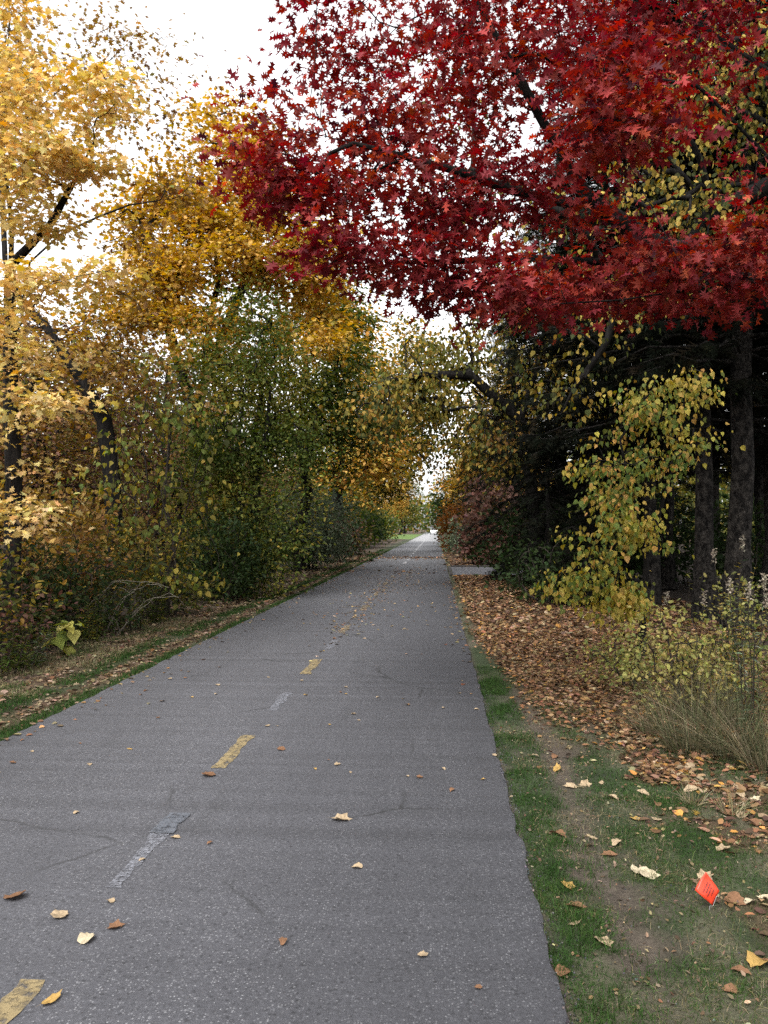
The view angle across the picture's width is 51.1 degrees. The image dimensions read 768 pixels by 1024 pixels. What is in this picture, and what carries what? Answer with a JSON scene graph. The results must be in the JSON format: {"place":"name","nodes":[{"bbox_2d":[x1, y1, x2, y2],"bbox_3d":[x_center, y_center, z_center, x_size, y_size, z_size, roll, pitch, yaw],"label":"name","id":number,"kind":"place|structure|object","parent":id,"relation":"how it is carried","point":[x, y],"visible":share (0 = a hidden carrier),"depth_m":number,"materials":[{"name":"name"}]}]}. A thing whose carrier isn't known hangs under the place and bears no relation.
{"place":"outdoors","nodes":[
{"label":"outdoors","id":0,"kind":"place"},
{"bbox_2d":[0,541,568,1023],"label":"path","id":1,"kind":"structure","parent":0,"point":[440,877],"depth_m":4.13,"materials":[{"name":"asphalt"}]},
{"bbox_2d":[41,988,62,1003],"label":"fallen leaf","id":2,"kind":"object","parent":1,"relation":"on","point":[53,997],"visible":1,"depth_m":2.72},
{"bbox_2d":[51,909,68,917],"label":"fallen leaf","id":3,"kind":"object","parent":1,"relation":"on","point":[55,913],"visible":1,"depth_m":3.32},
{"bbox_2d":[77,932,94,943],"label":"fallen leaf","id":4,"kind":"object","parent":1,"relation":"on","point":[83,938],"visible":1,"depth_m":3.12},
{"bbox_2d":[0,0,737,528],"label":"sky","id":5,"kind":"structure","parent":0,"point":[232,26],"materials":[{"name":"white"}]},
{"bbox_2d":[0,529,767,1023],"bbox_3d":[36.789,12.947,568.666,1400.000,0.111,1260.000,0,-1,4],"label":"ground","id":6,"kind":"structure","parent":0,"point":[638,939],"depth_m":4.13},
{"bbox_2d":[5,580,39,660],"bbox_3d":[-4.498,1.329,9.876,0.596,0.997,0.370,-1,-2,42],"label":"goldenrod","id":7,"kind":"object","parent":6,"relation":"on","point":[18,632],"visible":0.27,"depth_m":9.80,"materials":[{"name":"green plant"}]},
{"bbox_2d":[0,610,59,676],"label":"goldenrod","id":8,"kind":"object","parent":6,"relation":"on","point":[12,665],"visible":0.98,"depth_m":9.01,"materials":[{"name":"green plant"}]},
{"bbox_2d":[0,618,65,670],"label":"goldenrod","id":9,"kind":"object","parent":6,"relation":"on","point":[37,660],"visible":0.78,"depth_m":9.28,"materials":[{"name":"green plant"}]},
{"bbox_2d":[0,519,85,664],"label":"shrub","id":10,"kind":"object","parent":6,"relation":"on","point":[13,601],"visible":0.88,"depth_m":9.38,"materials":[{"name":"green plant"}]},
{"bbox_2d":[32,598,69,651],"bbox_3d":[-4.425,1.454,10.623,0.518,0.778,0.344,0,-1,-22],"label":"goldenrod","id":11,"kind":"object","parent":6,"relation":"on","point":[45,623],"visible":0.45,"depth_m":10.59,"materials":[{"name":"green plant"}]},
{"bbox_2d":[0,530,110,646],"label":"shrub","id":12,"kind":"object","parent":6,"relation":"on","point":[47,576],"visible":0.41,"depth_m":11.14,"materials":[{"name":"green plant"}]},
{"bbox_2d":[0,304,125,544],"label":"beech tree","id":13,"kind":"object","parent":6,"relation":"on","point":[62,415],"visible":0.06,"depth_m":28.82,"materials":[{"name":"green plant"}]},
{"bbox_2d":[43,610,83,655],"bbox_3d":[-4.063,1.559,10.223,0.447,0.689,0.501,0,-1,4],"label":"burdock","id":14,"kind":"object","parent":6,"relation":"on","point":[63,637],"visible":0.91,"depth_m":10.17,"materials":[{"name":"green plant"}]},
{"bbox_2d":[0,462,142,632],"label":"shrub","id":15,"kind":"object","parent":6,"relation":"on","point":[81,525],"visible":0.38,"depth_m":12.27,"materials":[{"name":"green plant"}]},
{"bbox_2d":[0,535,152,645],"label":"shrub","id":16,"kind":"object","parent":6,"relation":"on","point":[103,582],"visible":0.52,"depth_m":11.60,"materials":[{"name":"green plant"}]},
{"bbox_2d":[0,0,155,648],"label":"maple tree","id":17,"kind":"object","parent":6,"relation":"on","point":[66,160],"visible":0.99,"depth_m":9.96,"materials":[{"name":"yellow plant"}]},
{"bbox_2d":[0,313,161,599],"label":"beech tree","id":18,"kind":"object","parent":6,"relation":"on","point":[58,453],"visible":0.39,"depth_m":18.08,"materials":[{"name":"yellow plant"}]},
{"bbox_2d":[57,596,105,642],"bbox_3d":[-4.224,1.513,11.110,0.703,0.686,1.095,0,-1,-22],"label":"goldenrod","id":19,"kind":"object","parent":6,"relation":"on","point":[90,635],"visible":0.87,"depth_m":11.08,"materials":[{"name":"green plant"}]},
{"bbox_2d":[0,288,197,578],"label":"beech tree","id":20,"kind":"object","parent":6,"relation":"on","point":[36,326],"visible":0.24,"depth_m":24.69,"materials":[{"name":"yellow plant"}]},
{"bbox_2d":[22,487,192,630],"bbox_3d":[-4.864,0.902,13.249,3.174,2.591,2.928,0,-1,4],"label":"shrub","id":21,"kind":"object","parent":6,"relation":"on","point":[114,539],"visible":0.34,"depth_m":13.29,"materials":[{"name":"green plant"}]},
{"bbox_2d":[92,559,134,634],"bbox_3d":[-4.130,1.295,12.351,0.581,1.163,0.674,1,-1,-35],"label":"goldenrod","id":22,"kind":"object","parent":6,"relation":"on","point":[119,615],"visible":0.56,"depth_m":12.25,"materials":[{"name":"green plant"}]},
{"bbox_2d":[53,580,178,635],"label":"bramble","id":23,"kind":"object","parent":6,"relation":"on","point":[112,618],"visible":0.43,"depth_m":11.93,"materials":[{"name":"plant"}]},
{"bbox_2d":[0,0,241,608],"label":"oak tree","id":24,"kind":"object","parent":6,"relation":"on","point":[85,386],"visible":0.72,"depth_m":16.32,"materials":[{"name":"yellow plant"}]},
{"bbox_2d":[107,579,161,631],"bbox_3d":[-3.901,1.464,12.703,0.790,0.841,0.807,0,-1,4],"label":"goldenrod","id":25,"kind":"object","parent":6,"relation":"on","point":[140,625],"visible":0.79,"depth_m":12.68,"materials":[{"name":"green plant"}]},
{"bbox_2d":[46,351,240,618],"bbox_3d":[-4.035,-0.429,13.992,3.376,4.695,2.605,0,-1,4],"label":"mulberry bush","id":26,"kind":"object","parent":6,"relation":"on","point":[167,422],"visible":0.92,"depth_m":13.93,"materials":[{"name":"green plant"}]},
{"bbox_2d":[75,356,234,560],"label":"beech tree","id":27,"kind":"object","parent":6,"relation":"on","point":[152,457],"visible":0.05,"depth_m":38.08,"materials":[{"name":"green plant"}]},
{"bbox_2d":[133,585,180,622],"bbox_3d":[-3.894,1.538,13.761,0.782,0.737,0.815,1,-2,-41],"label":"goldenrod","id":28,"kind":"object","parent":6,"relation":"on","point":[153,617],"visible":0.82,"depth_m":13.82,"materials":[{"name":"green plant"}]},
{"bbox_2d":[99,517,237,618],"bbox_3d":[-4.072,1.139,15.049,2.590,2.158,2.576,0,-1,-18],"label":"shrub","id":29,"kind":"object","parent":6,"relation":"on","point":[181,585],"visible":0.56,"depth_m":14.85,"materials":[{"name":"green plant"}]},
{"bbox_2d":[69,335,281,569],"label":"beech tree","id":30,"kind":"object","parent":6,"relation":"on","point":[178,505],"visible":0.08,"depth_m":30.39,"materials":[{"name":"green plant"}]},
{"bbox_2d":[51,76,371,584],"bbox_3d":[-4.743,-4.988,22.724,9.215,14.472,6.777,0,-1,4],"label":"maple tree","id":31,"kind":"object","parent":6,"relation":"on","point":[236,245],"visible":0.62,"depth_m":22.11,"materials":[{"name":"yellow plant"}]},
{"bbox_2d":[157,498,288,604],"bbox_3d":[-3.540,0.959,17.904,2.890,2.529,2.911,0,-1,4],"label":"shrub","id":32,"kind":"object","parent":6,"relation":"on","point":[233,571],"visible":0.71,"depth_m":17.68,"materials":[{"name":"green plant"}]},
{"bbox_2d":[122,266,364,600],"bbox_3d":[-3.265,-1.674,19.645,5.760,8.660,5.457,0,-1,4],"label":"willow tree","id":33,"kind":"object","parent":6,"relation":"on","point":[255,463],"visible":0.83,"depth_m":19.23,"materials":[{"name":"green plant"}]},
{"bbox_2d":[205,487,294,581],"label":"shrub","id":34,"kind":"object","parent":6,"relation":"on","point":[278,541],"visible":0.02,"depth_m":23.66,"materials":[{"name":"green plant"}]},
{"bbox_2d":[174,382,329,530],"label":"beech tree","id":35,"kind":"object","parent":6,"relation":"on","point":[264,473],"visible":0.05,"depth_m":46.72,"materials":[{"name":"green plant"}]},
{"bbox_2d":[262,482,366,569],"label":"shrub","id":36,"kind":"object","parent":6,"relation":"on","point":[331,549],"visible":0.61,"depth_m":30.94,"materials":[{"name":"green plant"}]},
{"bbox_2d":[230,262,425,571],"bbox_3d":[-2.021,-3.761,30.171,7.518,12.102,7.721,0,-1,4],"label":"maple tree","id":37,"kind":"object","parent":6,"relation":"on","point":[335,378],"visible":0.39,"depth_m":29.05,"materials":[{"name":"yellow plant"}]},
{"bbox_2d":[276,392,383,525],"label":"lime tree","id":38,"kind":"object","parent":6,"relation":"on","point":[356,497],"visible":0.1,"depth_m":61.19,"materials":[{"name":"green plant"}]},
{"bbox_2d":[306,505,376,554],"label":"shrub","id":39,"kind":"object","parent":6,"relation":"on","point":[352,516],"visible":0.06,"depth_m":49.03,"materials":[{"name":"green plant"}]},
{"bbox_2d":[316,507,380,562],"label":"shrub","id":40,"kind":"object","parent":6,"relation":"on","point":[361,540],"visible":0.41,"depth_m":37.99,"materials":[{"name":"green plant"}]},
{"bbox_2d":[318,500,395,547],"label":"shrub","id":41,"kind":"object","parent":6,"relation":"on","point":[371,522],"visible":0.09,"depth_m":66.14,"materials":[{"name":"green plant"}]},
{"bbox_2d":[295,294,433,557],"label":"maple tree","id":42,"kind":"object","parent":6,"relation":"on","point":[371,469],"visible":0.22,"depth_m":42.49,"materials":[{"name":"yellow plant"}]},
{"bbox_2d":[355,504,396,543],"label":"shrub","id":43,"kind":"object","parent":6,"relation":"on","point":[380,535],"visible":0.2,"depth_m":82.00,"materials":[{"name":"green plant"}]},
{"bbox_2d":[0,299,754,562],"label":"woods","id":44,"kind":"object","parent":6,"relation":"on","point":[724,489],"visible":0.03,"depth_m":51.70,"materials":[{"name":"green plant"}]},
{"bbox_2d":[343,449,411,513],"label":"maple tree","id":45,"kind":"object","parent":6,"relation":"on","point":[384,505],"visible":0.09,"depth_m":76.45,"materials":[{"name":"orange plant"}]},
{"bbox_2d":[0,549,767,1023],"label":"leaf litter","id":46,"kind":"object","parent":6,"relation":"on","point":[494,635],"visible":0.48,"depth_m":9.43,"materials":[{"name":"plant"}]},
{"bbox_2d":[366,505,409,541],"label":"shrub","id":47,"kind":"object","parent":6,"relation":"on","point":[389,528],"visible":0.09,"depth_m":97.73,"materials":[{"name":"green plant"}]},
{"bbox_2d":[378,510,410,539],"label":"shrub","id":48,"kind":"object","parent":6,"relation":"on","point":[395,530],"visible":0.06,"depth_m":112.28,"materials":[{"name":"green plant"}]},
{"bbox_2d":[326,309,465,522],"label":"maple tree","id":49,"kind":"object","parent":6,"relation":"on","point":[382,487],"visible":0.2,"depth_m":49.96,"materials":[{"name":"yellow plant"}]},
{"bbox_2d":[383,476,417,534],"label":"maple tree","id":50,"kind":"object","parent":6,"relation":"on","point":[399,506],"visible":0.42,"depth_m":187.46,"materials":[{"name":"yellow plant"}]},
{"bbox_2d":[386,482,427,533],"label":"lime tree","id":51,"kind":"object","parent":6,"relation":"on","point":[405,519],"visible":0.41,"depth_m":229.83,"materials":[{"name":"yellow plant"}]},
{"bbox_2d":[424,465,470,546],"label":"maple tree","id":52,"kind":"object","parent":6,"relation":"on","point":[441,499],"visible":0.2,"depth_m":69.25,"materials":[{"name":"green plant"}]},
{"bbox_2d":[431,496,471,551],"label":"shrub","id":53,"kind":"object","parent":6,"relation":"on","point":[446,518],"visible":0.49,"depth_m":55.58,"materials":[{"name":"brown plant"}]},
{"bbox_2d":[437,512,481,557],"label":"shrub","id":54,"kind":"object","parent":6,"relation":"on","point":[452,541],"visible":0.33,"depth_m":43.76,"materials":[{"name":"green plant"}]},
{"bbox_2d":[448,502,486,564],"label":"shrub","id":55,"kind":"object","parent":6,"relation":"on","point":[459,540],"visible":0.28,"depth_m":36.37,"materials":[{"name":"green plant"}]},
{"bbox_2d":[429,375,507,508],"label":"maple tree","id":56,"kind":"object","parent":6,"relation":"on","point":[452,483],"visible":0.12,"depth_m":65.28,"materials":[{"name":"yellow plant"}]},
{"bbox_2d":[319,218,624,588],"bbox_3d":[2.605,-3.190,20.792,8.053,10.506,6.462,0,-1,4],"label":"maple tree","id":57,"kind":"object","parent":6,"relation":"on","point":[462,370],"visible":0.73,"depth_m":20.34,"materials":[{"name":"yellow plant"}]},
{"bbox_2d":[178,0,767,350],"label":"maple tree","id":58,"kind":"object","parent":6,"relation":"on","point":[590,81],"visible":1,"depth_m":5.91,"materials":[{"name":"red plant"}]},
{"bbox_2d":[450,398,506,540],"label":"spruce tree","id":59,"kind":"object","parent":6,"relation":"on","point":[462,491],"visible":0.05,"depth_m":61.67,"materials":[{"name":"green plant"}]},
{"bbox_2d":[452,473,524,564],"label":"shrub","id":60,"kind":"object","parent":6,"relation":"on","point":[486,497],"visible":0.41,"depth_m":34.39,"materials":[{"name":"red plant"}]},
{"bbox_2d":[468,368,550,506],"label":"maple tree","id":61,"kind":"object","parent":6,"relation":"on","point":[493,466],"visible":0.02,"depth_m":50.44,"materials":[{"name":"green plant"}]},
{"bbox_2d":[453,265,579,564],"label":"spruce tree","id":62,"kind":"object","parent":6,"relation":"on","point":[507,382],"visible":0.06,"depth_m":36.98,"materials":[{"name":"green plant"}]},
{"bbox_2d":[457,495,600,585],"bbox_3d":[4.129,1.037,22.151,4.241,2.987,4.175,0,-1,18],"label":"evergreen bush","id":63,"kind":"object","parent":6,"relation":"on","point":[511,527],"visible":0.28,"depth_m":22.18,"materials":[{"name":"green plant"}]},
{"bbox_2d":[500,371,586,596],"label":"spruce tree","id":64,"kind":"object","parent":6,"relation":"on","point":[549,516],"visible":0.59,"depth_m":19.28,"materials":[{"name":"green plant"}]},
{"bbox_2d":[475,528,627,606],"bbox_3d":[3.761,1.269,17.587,3.030,1.870,3.258,-1,-1,27],"label":"evergreen bush","id":65,"kind":"object","parent":6,"relation":"on","point":[541,565],"visible":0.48,"depth_m":17.16,"materials":[{"name":"green plant"}]},
{"bbox_2d":[555,964,570,975],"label":"fallen leaf","id":66,"kind":"object","parent":6,"relation":"on","point":[561,971],"visible":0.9,"depth_m":2.94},
{"bbox_2d":[460,105,677,585],"bbox_3d":[5.478,-5.040,24.702,6.352,15.681,6.474,0,-1,4],"label":"spruce tree","id":67,"kind":"object","parent":6,"relation":"on","point":[505,502],"visible":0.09,"depth_m":24.62,"materials":[{"name":"green plant"}]},
{"bbox_2d":[398,0,767,431],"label":"linden tree","id":68,"kind":"object","parent":6,"relation":"on","point":[694,194],"visible":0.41,"depth_m":10.27,"materials":[{"name":"green plant"}]},
{"bbox_2d":[507,222,660,568],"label":"spruce tree","id":69,"kind":"object","parent":6,"relation":"on","point":[573,487],"depth_m":33.53,"materials":[{"name":"green plant"}]},
{"bbox_2d":[545,393,634,608],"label":"spruce tree","id":70,"kind":"object","parent":6,"relation":"on","point":[591,528],"visible":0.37,"depth_m":16.70,"materials":[{"name":"green plant"}]},
{"bbox_2d":[478,1,713,588],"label":"pine tree","id":71,"kind":"object","parent":6,"relation":"on","point":[545,349],"visible":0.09,"depth_m":19.73,"materials":[{"name":"green plant"}]},
{"bbox_2d":[565,620,681,691],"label":"shrub","id":72,"kind":"object","parent":6,"relation":"on","point":[611,663],"visible":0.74,"depth_m":8.20,"materials":[{"name":"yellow plant"}]},
{"bbox_2d":[483,0,767,605],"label":"pine tree","id":73,"kind":"object","parent":6,"relation":"on","point":[654,569],"visible":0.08,"depth_m":17.04,"materials":[{"name":"green plant"}]},
{"bbox_2d":[562,509,693,585],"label":"shrub","id":74,"kind":"object","parent":6,"relation":"on","point":[637,565],"visible":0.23,"depth_m":21.79,"materials":[{"name":"green plant"}]},
{"bbox_2d":[499,0,767,621],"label":"pine tree","id":75,"kind":"object","parent":6,"relation":"on","point":[704,538],"visible":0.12,"depth_m":14.01,"materials":[{"name":"green plant"}]},
{"bbox_2d":[524,365,745,656],"bbox_3d":[3.056,0.000,9.907,2.827,3.669,1.442,0,-1,-16],"label":"sapling","id":76,"kind":"object","parent":6,"relation":"on","point":[624,596],"visible":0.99,"depth_m":9.78,"materials":[{"name":"yellow plant"}]},
{"bbox_2d":[630,865,659,878],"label":"fallen leaf","id":77,"kind":"object","parent":6,"relation":"on","point":[645,873],"visible":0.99,"depth_m":3.76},
{"bbox_2d":[568,365,723,562],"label":"spruce tree","id":78,"kind":"object","parent":6,"relation":"on","point":[683,482],"visible":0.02,"depth_m":36.98,"materials":[{"name":"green plant"}]},
{"bbox_2d":[545,20,765,588],"bbox_3d":[7.534,-6.335,21.616,7.283,16.814,7.637,-1,-2,45],"label":"pine tree","id":79,"kind":"object","parent":6,"relation":"on","point":[668,574],"depth_m":21.40,"materials":[{"name":"brown plant"}]},
{"bbox_2d":[545,0,767,630],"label":"pine tree","id":80,"kind":"object","parent":6,"relation":"on","point":[739,349],"visible":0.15,"depth_m":12.79,"materials":[{"name":"plant"}]},
{"bbox_2d":[599,682,719,734],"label":"grass tuft","id":81,"kind":"object","parent":6,"relation":"on","point":[643,720],"visible":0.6,"depth_m":6.44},
{"bbox_2d":[561,659,767,754],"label":"grass tuft","id":82,"kind":"object","parent":6,"relation":"on","point":[671,743],"visible":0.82,"depth_m":5.92,"materials":[{"name":"plant"}]},
{"bbox_2d":[575,628,767,728],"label":"grass tuft","id":83,"kind":"object","parent":6,"relation":"on","point":[720,702],"visible":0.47,"depth_m":6.70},
{"bbox_2d":[662,567,706,683],"bbox_3d":[2.974,1.160,7.775,0.374,1.251,0.506,-1,-2,42],"label":"goldenrod","id":84,"kind":"object","parent":6,"relation":"on","point":[665,598],"visible":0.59,"depth_m":7.74,"materials":[{"name":"green plant"}]},
{"bbox_2d":[607,654,767,762],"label":"grass tuft","id":85,"kind":"object","parent":6,"relation":"on","point":[715,752],"visible":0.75,"depth_m":5.71,"materials":[{"name":"plant"}]},
{"bbox_2d":[615,598,759,720],"bbox_3d":[2.614,1.299,7.008,1.216,1.063,1.257,0,-1,4],"label":"shrub","id":86,"kind":"object","parent":6,"relation":"on","point":[679,650],"visible":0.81,"depth_m":6.92,"materials":[{"name":"yellow plant"}]},
{"bbox_2d":[607,1,767,610],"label":"pine tree","id":87,"kind":"object","parent":6,"relation":"on","point":[764,570],"visible":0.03,"depth_m":15.94,"materials":[{"name":"brown plant"}]},
{"bbox_2d":[622,489,762,583],"bbox_3d":[8.965,0.784,23.471,5.143,2.898,4.329,0,-1,4],"label":"shrub","id":88,"kind":"object","parent":6,"relation":"on","point":[685,557],"visible":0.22,"depth_m":22.98,"materials":[{"name":"green plant"}]},
{"bbox_2d":[664,777,721,805],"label":"grass tuft","id":89,"kind":"object","parent":6,"relation":"on","point":[685,799],"visible":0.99,"depth_m":4.76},
{"bbox_2d":[622,163,764,572],"bbox_3d":[11.952,-6.578,29.460,8.001,17.615,7.630,0,-1,18],"label":"pine tree","id":90,"kind":"object","parent":6,"relation":"on","point":[716,482],"depth_m":29.14,"materials":[{"name":"brown plant"}]},
{"bbox_2d":[695,872,718,909],"bbox_3d":[1.375,1.643,3.421,0.104,0.210,0.036,0,-1,4],"label":"marking flag","id":91,"kind":"object","parent":6,"relation":"on","point":[707,889],"visible":0.99,"depth_m":3.42,"materials":[{"name":"plastic"}]},
{"bbox_2d":[656,153,766,582],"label":"pine tree","id":92,"kind":"object","parent":6,"relation":"on","point":[758,490],"visible":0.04,"depth_m":23.29,"materials":[{"name":"brown plant"}]},
{"bbox_2d":[661,678,767,776],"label":"grass tuft","id":93,"kind":"object","parent":6,"relation":"on","point":[759,760],"visible":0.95,"depth_m":5.44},
{"bbox_2d":[668,497,764,591],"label":"shrub","id":94,"kind":"object","parent":6,"relation":"on","point":[721,544],"visible":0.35,"depth_m":20.05,"materials":[{"name":"green plant"}]},
{"bbox_2d":[667,571,767,708],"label":"shrub","id":95,"kind":"object","parent":6,"relation":"on","point":[740,616],"visible":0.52,"depth_m":7.42,"materials":[{"name":"green plant"}]},
{"bbox_2d":[722,983,738,993],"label":"fallen leaf","id":96,"kind":"object","parent":6,"relation":"on","point":[728,988],"visible":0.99,"depth_m":2.79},
{"bbox_2d":[720,891,745,904],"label":"fallen leaf","id":97,"kind":"object","parent":6,"relation":"on","point":[735,896],"visible":1,"depth_m":3.50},
{"bbox_2d":[711,535,756,711],"bbox_3d":[3.111,0.986,7.158,0.497,1.574,0.260,1,-1,-24],"label":"goldenrod","id":98,"kind":"object","parent":6,"relation":"on","point":[738,605],"visible":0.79,"depth_m":7.13,"materials":[{"name":"green plant"}]},
{"bbox_2d":[708,783,761,816],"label":"grass tuft","id":99,"kind":"object","parent":6,"relation":"on","point":[735,808],"visible":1,"depth_m":4.60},
{"bbox_2d":[725,573,767,743],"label":"goldenrod","id":100,"kind":"object","parent":6,"relation":"on","point":[750,657],"visible":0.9,"depth_m":5.98,"materials":[{"name":"green plant"}]},
{"bbox_2d":[747,950,767,966],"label":"fallen leaf","id":101,"kind":"object","parent":6,"relation":"on","point":[751,956],"visible":0.98,"depth_m":3.00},
{"bbox_2d":[761,592,767,692],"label":"goldenrod","id":102,"kind":"object","parent":6,"relation":"on","point":[766,601],"visible":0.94,"depth_m":6.91,"materials":[{"name":"green plant"}]},
{"bbox_2d":[0,549,767,1023],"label":"grass","id":103,"kind":"structure","parent":0,"point":[554,843],"depth_m":4.22,"materials":[{"name":"plant"}]},
{"bbox_2d":[353,541,446,569],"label":"path","id":104,"kind":"structure","parent":0,"point":[425,548],"depth_m":40.85,"materials":[{"name":"asphalt"}]},
{"bbox_2d":[410,532,437,540],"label":"path","id":105,"kind":"structure","parent":0,"point":[427,537],"depth_m":135.44,"materials":[{"name":"asphalt"}]},
{"bbox_2d":[450,567,523,574],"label":"side path","id":106,"kind":"structure","parent":0,"point":[467,570],"depth_m":30.09,"materials":[{"name":"asphalt"}]},
{"bbox_2d":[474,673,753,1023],"bbox_3d":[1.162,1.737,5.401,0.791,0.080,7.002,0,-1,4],"label":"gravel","id":107,"kind":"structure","parent":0,"point":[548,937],"depth_m":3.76,"materials":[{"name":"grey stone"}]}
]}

